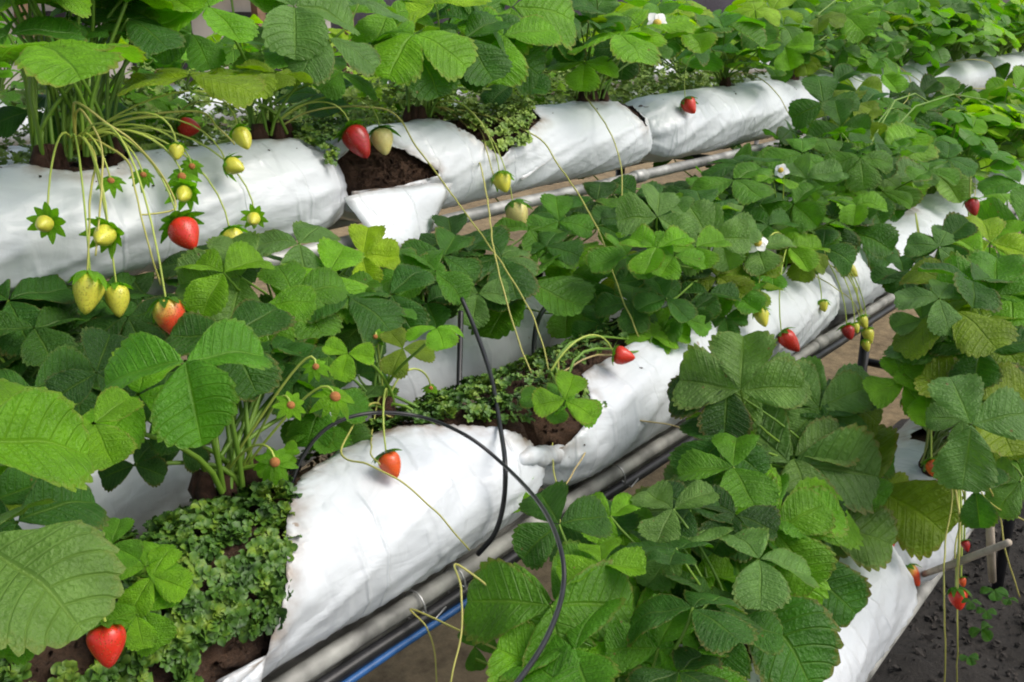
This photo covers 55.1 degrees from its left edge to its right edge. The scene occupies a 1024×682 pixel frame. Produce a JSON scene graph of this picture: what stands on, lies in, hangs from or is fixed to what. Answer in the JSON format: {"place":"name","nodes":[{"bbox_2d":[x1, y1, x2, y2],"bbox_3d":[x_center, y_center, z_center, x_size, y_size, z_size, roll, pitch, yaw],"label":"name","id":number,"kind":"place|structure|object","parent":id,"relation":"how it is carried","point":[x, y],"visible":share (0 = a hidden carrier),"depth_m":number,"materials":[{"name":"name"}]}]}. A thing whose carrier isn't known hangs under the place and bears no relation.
{"place":"outdoors","nodes":[
{"label":"outdoors","id":0,"kind":"place"},
{"bbox_2d":[0,0,353,93],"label":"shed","id":1,"kind":"structure","parent":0,"point":[202,28],"depth_m":10.32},
{"bbox_2d":[32,11,89,46],"bbox_3d":[-4.260,-2.736,9.237,0.050,0.700,0.700,14,23,36],"label":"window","id":2,"kind":"structure","parent":1,"relation":"in","point":[63,14],"depth_m":9.15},
{"bbox_2d":[0,82,387,145],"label":"grow bag","id":3,"kind":"object","parent":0,"point":[26,138],"visible":0.01,"depth_m":3.60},
{"bbox_2d":[0,12,27,91],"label":"strawberry plant","id":4,"kind":"object","parent":3,"relation":"on","point":[6,73],"visible":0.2,"depth_m":3.08,"materials":[{"name":"green plant"}]},
{"bbox_2d":[137,32,232,84],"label":"strawberry plant","id":5,"kind":"object","parent":3,"relation":"on","point":[153,64],"visible":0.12,"depth_m":3.53,"materials":[{"name":"green plant"}]},
{"bbox_2d":[206,14,263,66],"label":"strawberry plant","id":6,"kind":"object","parent":3,"relation":"on","point":[214,38],"visible":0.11,"depth_m":3.87,"materials":[{"name":"green plant"}]},
{"bbox_2d":[328,28,350,63],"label":"strawberry plant","id":7,"kind":"object","parent":3,"relation":"on","point":[335,32],"visible":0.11,"depth_m":4.08,"materials":[{"name":"green plant"}]},
{"bbox_2d":[331,0,734,71],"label":"net wall","id":8,"kind":"structure","parent":0,"point":[714,5],"depth_m":18.20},
{"bbox_2d":[106,85,1020,681],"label":"ground","id":9,"kind":"structure","parent":0,"point":[416,661],"depth_m":3.85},
{"bbox_2d":[615,154,1014,593],"bbox_3d":[0.806,0.063,2.830,1.450,1.144,0.049,14,23,36],"label":"shelf frame","id":10,"kind":"object","parent":9,"relation":"on","point":[865,361],"visible":0.09,"depth_m":2.59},
{"bbox_2d":[327,162,644,229],"bbox_3d":[0.883,-0.687,3.202,0.024,0.025,7.000,14,23,36],"label":"support pipe","id":11,"kind":"object","parent":10,"relation":"on","point":[339,223],"depth_m":1.77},
{"bbox_2d":[44,88,1023,304],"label":"support pipe","id":12,"kind":"object","parent":10,"relation":"on","point":[498,208],"visible":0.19,"depth_m":1.96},
{"bbox_2d":[0,138,347,301],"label":"grow bag","id":13,"kind":"object","parent":12,"relation":"on","point":[288,182],"visible":0.7,"depth_m":1.29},
{"bbox_2d":[0,0,268,336],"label":"strawberry plant","id":14,"kind":"object","parent":13,"relation":"in","point":[76,60],"visible":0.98,"depth_m":1.23,"materials":[{"name":"green plant"}]},
{"bbox_2d":[116,0,548,370],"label":"strawberry plant","id":15,"kind":"object","parent":13,"relation":"in","point":[295,42],"visible":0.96,"depth_m":1.43,"materials":[{"name":"green plant"}]},
{"bbox_2d":[315,99,652,246],"bbox_3d":[-0.005,-0.349,1.933,0.280,0.203,1.005,14,23,36],"label":"grow bag","id":16,"kind":"object","parent":12,"relation":"on","point":[400,192],"visible":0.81,"depth_m":1.76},
{"bbox_2d":[291,117,347,166],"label":"weeds","id":17,"kind":"object","parent":16,"relation":"in","point":[308,129],"visible":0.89,"depth_m":1.54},
{"bbox_2d":[396,96,536,150],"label":"bright weeds","id":18,"kind":"object","parent":16,"relation":"in","point":[520,117],"visible":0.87,"depth_m":1.85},
{"bbox_2d":[349,0,638,379],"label":"strawberry plant","id":19,"kind":"object","parent":16,"relation":"in","point":[503,52],"visible":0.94,"depth_m":1.69,"materials":[{"name":"green plant"}]},
{"bbox_2d":[542,0,710,195],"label":"strawberry plant","id":20,"kind":"object","parent":16,"relation":"in","point":[621,51],"visible":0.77,"depth_m":2.06,"materials":[{"name":"green plant"}]},
{"bbox_2d":[625,79,821,162],"bbox_3d":[0.600,-0.622,2.707,0.211,0.171,1.028,14,23,36],"label":"grow bag","id":21,"kind":"object","parent":12,"relation":"on","point":[722,117],"visible":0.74,"depth_m":2.49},
{"bbox_2d":[641,3,789,115],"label":"strawberry plant","id":22,"kind":"object","parent":21,"relation":"in","point":[715,32],"visible":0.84,"depth_m":2.41,"materials":[{"name":"green plant"}]},
{"bbox_2d":[818,65,923,120],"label":"grow bag","id":23,"kind":"object","parent":12,"relation":"on","point":[917,74],"visible":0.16,"depth_m":3.40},
{"bbox_2d":[809,0,905,73],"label":"strawberry plant","id":24,"kind":"object","parent":23,"relation":"on","point":[851,54],"visible":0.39,"depth_m":3.14,"materials":[{"name":"green plant"}]},
{"bbox_2d":[729,0,1023,109],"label":"strawberry plant","id":25,"kind":"object","parent":23,"relation":"in","point":[803,53],"visible":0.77,"depth_m":2.92,"materials":[{"name":"green plant"}]},
{"bbox_2d":[820,0,934,65],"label":"strawberry plant","id":26,"kind":"object","parent":23,"relation":"on","point":[897,46],"visible":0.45,"depth_m":3.38,"materials":[{"name":"green plant"}]},
{"bbox_2d":[879,0,990,64],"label":"strawberry plant","id":27,"kind":"object","parent":23,"relation":"on","point":[941,40],"visible":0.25,"depth_m":3.65,"materials":[{"name":"green plant"}]},
{"bbox_2d":[908,57,995,96],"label":"grow bag","id":28,"kind":"object","parent":12,"relation":"on","point":[978,73],"visible":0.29,"depth_m":4.21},
{"bbox_2d":[862,0,964,68],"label":"strawberry plant","id":29,"kind":"object","parent":28,"relation":"in","point":[922,55],"visible":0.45,"depth_m":3.54,"materials":[{"name":"green plant"}]},
{"bbox_2d":[872,0,983,62],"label":"strawberry plant","id":30,"kind":"object","parent":28,"relation":"on","point":[956,18],"visible":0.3,"depth_m":3.81,"materials":[{"name":"green plant"}]},
{"bbox_2d":[932,83,965,100],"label":"strawberry plant","id":31,"kind":"object","parent":28,"relation":"in","point":[957,91],"visible":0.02,"depth_m":3.81,"materials":[{"name":"green plant"}]},
{"bbox_2d":[917,0,1006,56],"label":"strawberry plant","id":32,"kind":"object","parent":28,"relation":"on","point":[973,49],"visible":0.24,"depth_m":3.92,"materials":[{"name":"green plant"}]},
{"bbox_2d":[938,0,998,60],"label":"strawberry plant","id":33,"kind":"object","parent":28,"relation":"on","point":[970,8],"visible":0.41,"depth_m":4.02,"materials":[{"name":"green plant"}]},
{"bbox_2d":[938,0,1023,57],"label":"strawberry plant","id":34,"kind":"object","parent":28,"relation":"on","point":[1006,20],"visible":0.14,"depth_m":4.32,"materials":[{"name":"green plant"}]},
{"bbox_2d":[947,0,1023,57],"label":"strawberry plant","id":35,"kind":"object","parent":28,"relation":"in","point":[1001,9],"visible":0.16,"depth_m":4.48,"materials":[{"name":"green plant"}]},
{"bbox_2d":[951,0,1021,59],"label":"strawberry plant","id":36,"kind":"object","parent":28,"relation":"on","point":[989,25],"visible":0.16,"depth_m":4.17,"materials":[{"name":"green plant"}]},
{"bbox_2d":[980,52,1023,84],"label":"grow bag","id":37,"kind":"object","parent":12,"relation":"on","point":[1015,58],"visible":0.3,"depth_m":4.77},
{"bbox_2d":[992,0,1023,56],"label":"strawberry plant","id":38,"kind":"object","parent":37,"relation":"on","point":[1020,17],"visible":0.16,"depth_m":4.54,"materials":[{"name":"green plant"}]},
{"bbox_2d":[865,528,974,681],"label":"support pipe","id":39,"kind":"object","parent":10,"relation":"on","point":[925,589],"visible":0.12,"depth_m":1.54,"materials":[{"name":"grey plastic"}]},
{"bbox_2d":[679,545,916,681],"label":"grow bag","id":40,"kind":"object","parent":39,"relation":"on","point":[869,634],"visible":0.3,"depth_m":1.28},
{"bbox_2d":[409,480,763,681],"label":"strawberry plant","id":41,"kind":"object","parent":40,"relation":"in","point":[604,630],"visible":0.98,"depth_m":0.99,"materials":[{"name":"green plant"}]},
{"bbox_2d":[581,465,819,679],"bbox_3d":[0.224,0.290,1.197,0.282,0.262,0.430,6,19,17],"label":"strawberry plant","id":42,"kind":"object","parent":40,"relation":"in","point":[665,534],"visible":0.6,"depth_m":1.10,"materials":[{"name":"green plant"}]},
{"bbox_2d":[669,433,897,681],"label":"strawberry plant","id":43,"kind":"object","parent":40,"relation":"in","point":[809,521],"visible":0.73,"depth_m":1.20,"materials":[{"name":"green plant"}]},
{"bbox_2d":[667,330,962,585],"bbox_3d":[0.411,0.212,1.379,0.400,0.460,0.288,-11,21,-31],"label":"strawberry plant","id":44,"kind":"object","parent":40,"relation":"in","point":[837,437],"visible":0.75,"depth_m":1.34,"materials":[{"name":"green plant"}]},
{"bbox_2d":[893,419,995,585],"bbox_3d":[0.861,0.198,1.883,0.208,0.166,1.033,14,23,36],"label":"grow bag","id":45,"kind":"object","parent":39,"relation":"on","point":[911,441],"visible":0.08,"depth_m":1.60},
{"bbox_2d":[862,345,1023,681],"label":"strawberry plant","id":46,"kind":"object","parent":45,"relation":"in","point":[978,450],"visible":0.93,"depth_m":1.21,"materials":[{"name":"green plant"}]},
{"bbox_2d":[870,168,1023,313],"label":"strawberry plant","id":47,"kind":"object","parent":45,"relation":"on","point":[996,223],"visible":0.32,"depth_m":1.66,"materials":[{"name":"green plant"}]},
{"bbox_2d":[889,176,1023,407],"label":"strawberry plant","id":48,"kind":"object","parent":45,"relation":"on","point":[953,322],"visible":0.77,"depth_m":1.33,"materials":[{"name":"green plant"}]},
{"bbox_2d":[921,539,1011,576],"bbox_3d":[0.581,0.293,1.298,0.016,0.315,0.450,5,19,14],"label":"stick","id":49,"kind":"object","parent":45,"relation":"in","point":[977,554],"visible":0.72,"depth_m":1.18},
{"bbox_2d":[986,527,995,582],"bbox_3d":[0.591,0.261,1.211,0.011,0.125,0.091,14,23,36],"label":"stick","id":50,"kind":"object","parent":49,"relation":"attached to","point":[991,557],"visible":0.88,"depth_m":1.21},
{"bbox_2d":[270,214,1018,681],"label":"support pipe","id":51,"kind":"object","parent":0,"point":[322,660],"visible":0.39,"depth_m":1.19,"materials":[{"name":"grey plastic"}]},
{"bbox_2d":[8,404,563,681],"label":"grow bag","id":52,"kind":"object","parent":51,"relation":"on","point":[371,540],"visible":0.67,"depth_m":1.06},
{"bbox_2d":[0,378,143,669],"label":"strawberry plant","id":53,"kind":"object","parent":52,"relation":"in","point":[64,568],"visible":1,"depth_m":0.56,"materials":[{"name":"green plant"}]},
{"bbox_2d":[100,541,193,657],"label":"strawberry plant","id":54,"kind":"object","parent":52,"relation":"in","point":[166,582],"visible":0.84,"depth_m":0.82,"materials":[{"name":"green plant"}]},
{"bbox_2d":[0,475,302,681],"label":"liverwort","id":55,"kind":"object","parent":52,"relation":"in","point":[202,621],"visible":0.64,"depth_m":0.93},
{"bbox_2d":[82,298,368,500],"bbox_3d":[-0.280,0.069,1.006,0.229,0.229,0.482,1,18,3],"label":"strawberry plant","id":56,"kind":"object","parent":52,"relation":"in","point":[190,405],"visible":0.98,"depth_m":0.95,"materials":[{"name":"green plant"}]},
{"bbox_2d":[280,308,532,549],"bbox_3d":[-0.125,0.083,1.196,0.304,0.256,0.354,-3,19,-9],"label":"strawberry plant","id":57,"kind":"object","parent":52,"relation":"in","point":[346,367],"visible":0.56,"depth_m":1.15,"materials":[{"name":"green plant"}]},
{"bbox_2d":[291,411,566,681],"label":"drip tube","id":58,"kind":"object","parent":52,"relation":"on","point":[533,659],"visible":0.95,"depth_m":1.00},
{"bbox_2d":[460,297,507,555],"bbox_3d":[-0.039,0.099,1.294,0.040,0.236,0.330,-2,18,-5],"label":"drip tube","id":59,"kind":"object","parent":52,"relation":"in","point":[485,545],"visible":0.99,"depth_m":1.20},
{"bbox_2d":[261,212,1015,681],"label":"support channel","id":60,"kind":"object","parent":51,"relation":"attached to","point":[299,658],"depth_m":1.23,"materials":[{"name":"grey plastic"}]},
{"bbox_2d":[314,241,989,681],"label":"black pipe","id":61,"kind":"object","parent":51,"relation":"attached to","point":[366,655],"visible":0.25,"depth_m":1.16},
{"bbox_2d":[341,598,466,681],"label":"blue hose","id":62,"kind":"object","parent":61,"relation":"attached to","point":[360,673],"visible":0.63,"depth_m":1.10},
{"bbox_2d":[403,590,445,618],"bbox_3d":[-0.103,0.308,1.155,0.042,0.045,0.032,14,23,36],"label":"wire tie","id":63,"kind":"object","parent":61,"relation":"attached to","point":[422,600],"visible":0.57,"depth_m":1.14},
{"bbox_2d":[475,265,839,488],"bbox_3d":[0.309,0.013,1.735,0.224,0.176,1.049,14,23,36],"label":"grow bag","id":64,"kind":"object","parent":51,"relation":"on","point":[632,394],"visible":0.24,"depth_m":1.44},
{"bbox_2d":[286,317,628,471],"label":"seedling weeds","id":65,"kind":"object","parent":64,"relation":"in","point":[444,401],"visible":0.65,"depth_m":1.29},
{"bbox_2d":[456,310,463,402],"bbox_3d":[-0.076,0.026,1.434,0.009,0.121,0.102,0,18,0],"label":"drip tube","id":66,"kind":"object","parent":64,"relation":"in","point":[459,349],"visible":0.56,"depth_m":1.44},
{"bbox_2d":[531,307,545,354],"bbox_3d":[0.046,-0.006,1.593,0.020,0.100,0.147,4,19,13],"label":"drip tube","id":67,"kind":"object","parent":64,"relation":"in","point":[542,311],"visible":0.55,"depth_m":1.57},
{"bbox_2d":[519,307,690,522],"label":"strawberry plant","id":68,"kind":"object","parent":64,"relation":"in","point":[552,402],"visible":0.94,"depth_m":1.26,"materials":[{"name":"green plant"}]},
{"bbox_2d":[571,183,796,427],"bbox_3d":[0.279,-0.073,1.617,0.285,0.347,0.621,9,20,26],"label":"strawberry plant","id":69,"kind":"object","parent":64,"relation":"in","point":[697,225],"visible":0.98,"depth_m":1.60,"materials":[{"name":"green plant"}]},
{"bbox_2d":[690,152,899,351],"bbox_3d":[0.565,-0.173,1.998,0.357,0.407,0.759,14,23,36],"label":"strawberry plant","id":70,"kind":"object","parent":64,"relation":"in","point":[799,219],"visible":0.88,"depth_m":1.91,"materials":[{"name":"green plant"}]},
{"bbox_2d":[825,192,969,315],"bbox_3d":[0.955,-0.243,2.509,0.223,0.176,1.008,14,23,36],"label":"grow bag","id":71,"kind":"object","parent":51,"relation":"on","point":[930,210],"visible":0.22,"depth_m":2.34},
{"bbox_2d":[763,65,1023,270],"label":"strawberry plant","id":72,"kind":"object","parent":71,"relation":"in","point":[870,154],"visible":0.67,"depth_m":2.32,"materials":[{"name":"green plant"}]},
{"bbox_2d":[910,141,977,196],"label":"strawberry plant","id":73,"kind":"object","parent":71,"relation":"on","point":[968,167],"visible":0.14,"depth_m":2.39,"materials":[{"name":"green plant"}]},
{"bbox_2d":[917,110,1023,193],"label":"strawberry plant","id":74,"kind":"object","parent":71,"relation":"in","point":[1004,161],"visible":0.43,"depth_m":2.64,"materials":[{"name":"green plant"}]},
{"bbox_2d":[936,154,1023,213],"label":"grow bag","id":75,"kind":"object","parent":51,"relation":"on","point":[978,194],"visible":0.05,"depth_m":3.11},
{"bbox_2d":[903,95,1023,178],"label":"strawberry plant","id":76,"kind":"object","parent":75,"relation":"in","point":[982,122],"visible":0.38,"depth_m":2.74,"materials":[{"name":"green plant"}]},
{"bbox_2d":[922,104,1023,171],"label":"strawberry plant","id":77,"kind":"object","parent":75,"relation":"in","point":[998,132],"visible":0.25,"depth_m":2.90,"materials":[{"name":"green plant"}]},
{"bbox_2d":[936,86,1023,151],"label":"strawberry plant","id":78,"kind":"object","parent":75,"relation":"in","point":[1002,93],"visible":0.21,"depth_m":3.19,"materials":[{"name":"green plant"}]},
{"bbox_2d":[943,103,1023,159],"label":"strawberry plant","id":79,"kind":"object","parent":75,"relation":"in","point":[1009,148],"visible":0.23,"depth_m":3.00,"materials":[{"name":"green plant"}]},
{"bbox_2d":[961,90,1023,158],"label":"strawberry plant","id":80,"kind":"object","parent":75,"relation":"in","point":[1013,96],"visible":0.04,"depth_m":3.33,"materials":[{"name":"green plant"}]},
{"bbox_2d":[987,78,1023,157],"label":"strawberry plant","id":81,"kind":"object","parent":75,"relation":"in","point":[1009,82],"visible":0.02,"depth_m":3.38,"materials":[{"name":"green plant"}]},
{"bbox_2d":[646,59,769,83],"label":"grow bag","id":82,"kind":"object","parent":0,"point":[751,71],"visible":0.04,"depth_m":6.39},
{"bbox_2d":[869,419,1023,681],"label":"path","id":83,"kind":"structure","parent":0,"point":[921,668],"depth_m":2.42,"materials":[{"name":"black soil"}]},
{"bbox_2d":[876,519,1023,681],"bbox_3d":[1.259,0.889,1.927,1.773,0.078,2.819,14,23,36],"label":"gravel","id":84,"kind":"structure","parent":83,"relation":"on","point":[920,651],"depth_m":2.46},
{"bbox_3d":[0.691,-0.170,2.592,0.028,0.028,5.600,14,23,36],"label":"support pipe","id":85,"kind":"object","parent":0,"visible":0},
{"bbox_2d":[14,393,335,538],"bbox_3d":[-0.612,0.209,1.117,0.209,0.167,1.008,14,23,36],"label":"grow bag","id":86,"kind":"object","parent":85,"relation":"on","point":[136,497],"visible":0.09,"depth_m":1.19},
{"bbox_2d":[0,271,189,415],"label":"strawberry plant","id":87,"kind":"object","parent":86,"relation":"in","point":[59,341],"visible":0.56,"depth_m":1.12,"materials":[{"name":"green plant"}]},
{"bbox_2d":[155,220,405,359],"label":"strawberry plant","id":88,"kind":"object","parent":86,"relation":"on","point":[326,295],"visible":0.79,"depth_m":1.25,"materials":[{"name":"green plant"}]},
{"bbox_2d":[341,247,681,424],"bbox_3d":[0.028,-0.044,1.884,0.209,0.171,1.008,14,23,36],"label":"grow bag","id":89,"kind":"object","parent":85,"relation":"on","point":[440,370],"visible":0.12,"depth_m":1.63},
{"bbox_2d":[336,213,609,350],"bbox_3d":[-0.068,-0.077,1.557,0.576,0.213,0.383,-11,21,-30],"label":"strawberry plant","id":90,"kind":"object","parent":89,"relation":"in","point":[425,284],"visible":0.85,"depth_m":1.53,"materials":[{"name":"green plant"}]},
{"bbox_2d":[490,142,776,303],"bbox_3d":[0.301,-0.286,2.164,0.478,0.228,1.145,14,23,36],"label":"strawberry plant","id":91,"kind":"object","parent":89,"relation":"in","point":[569,213],"visible":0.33,"depth_m":1.78,"materials":[{"name":"green plant"}]},
{"bbox_2d":[579,166,745,231],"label":"strawberry plant","id":92,"kind":"object","parent":89,"relation":"on","point":[675,189],"visible":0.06,"depth_m":2.05,"materials":[{"name":"green plant"}]},
{"bbox_2d":[711,192,825,285],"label":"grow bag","id":93,"kind":"object","parent":85,"relation":"on","point":[774,251],"depth_m":2.50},
{"bbox_2d":[653,156,791,202],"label":"strawberry plant","id":94,"kind":"object","parent":93,"relation":"on","point":[727,176],"visible":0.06,"depth_m":2.32,"materials":[{"name":"green plant"}]},
{"bbox_2d":[705,120,814,167],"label":"strawberry plant","id":95,"kind":"object","parent":93,"relation":"on","point":[782,132],"visible":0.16,"depth_m":2.58,"materials":[{"name":"green plant"}]},
{"bbox_3d":[1.208,-0.917,3.930,0.024,0.024,8.600,14,23,36],"label":"support pipe","id":96,"kind":"object","parent":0,"visible":0},
{"bbox_2d":[0,130,229,164],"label":"grow bag","id":97,"kind":"object","parent":96,"relation":"on","point":[16,149],"visible":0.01,"depth_m":1.57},
{"bbox_2d":[0,36,207,148],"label":"strawberry plant","id":98,"kind":"object","parent":97,"relation":"in","point":[163,104],"visible":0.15,"depth_m":1.59,"materials":[{"name":"green plant"}]},
{"bbox_2d":[0,40,766,164],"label":"bright weeds","id":99,"kind":"object","parent":97,"relation":"on","point":[626,94],"visible":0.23,"depth_m":1.83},
{"bbox_2d":[300,100,556,146],"bbox_3d":[-0.175,-0.488,2.350,0.207,0.159,1.028,14,23,36],"label":"grow bag","id":100,"kind":"object","parent":96,"relation":"on","point":[400,115],"depth_m":2.17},
{"bbox_2d":[190,36,366,138],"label":"strawberry plant","id":101,"kind":"object","parent":100,"relation":"in","point":[233,55],"visible":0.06,"depth_m":1.90,"materials":[{"name":"green plant"}]},
{"bbox_2d":[301,67,451,123],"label":"weeds","id":102,"kind":"object","parent":100,"relation":"in","point":[399,107],"visible":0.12,"depth_m":2.10,"materials":[{"name":"green plant"}]},
{"bbox_2d":[455,68,569,104],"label":"strawberry plant","id":103,"kind":"object","parent":100,"relation":"in","point":[561,85],"visible":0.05,"depth_m":2.38,"materials":[{"name":"green plant"}]},
{"bbox_2d":[736,67,830,81],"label":"grow bag","id":104,"kind":"object","parent":96,"relation":"on","point":[817,72],"visible":0.06,"depth_m":3.61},
{"bbox_2d":[732,0,839,60],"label":"strawberry plant","id":105,"kind":"object","parent":104,"relation":"on","point":[736,2],"visible":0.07,"depth_m":3.69,"materials":[{"name":"green plant"}]},
{"bbox_2d":[787,0,849,40],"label":"strawberry plant","id":106,"kind":"object","parent":104,"relation":"on","point":[811,4],"visible":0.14,"depth_m":3.67,"materials":[{"name":"green plant"}]},
{"bbox_3d":[1.098,-0.945,4.012,0.025,0.024,8.600,14,23,36],"label":"support pipe","id":107,"kind":"object","parent":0,"visible":0},
{"bbox_2d":[566,78,740,101],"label":"grow bag","id":108,"kind":"object","parent":107,"relation":"on","point":[666,87],"visible":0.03,"depth_m":3.03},
{"bbox_2d":[589,0,683,77],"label":"strawberry plant","id":109,"kind":"object","parent":108,"relation":"on","point":[619,8],"visible":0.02,"depth_m":3.13,"materials":[{"name":"green plant"}]},
{"bbox_2d":[592,3,696,88],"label":"strawberry plant","id":110,"kind":"object","parent":108,"relation":"on","point":[626,7],"visible":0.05,"depth_m":2.78,"materials":[{"name":"green plant"}]},
{"bbox_2d":[662,0,738,75],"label":"strawberry plant","id":111,"kind":"object","parent":108,"relation":"on","point":[696,4],"depth_m":3.14,"materials":[{"name":"green plant"}]},
{"bbox_2d":[719,4,756,68],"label":"strawberry plant","id":112,"kind":"object","parent":108,"relation":"on","point":[732,7],"visible":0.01,"depth_m":3.38,"materials":[{"name":"green plant"}]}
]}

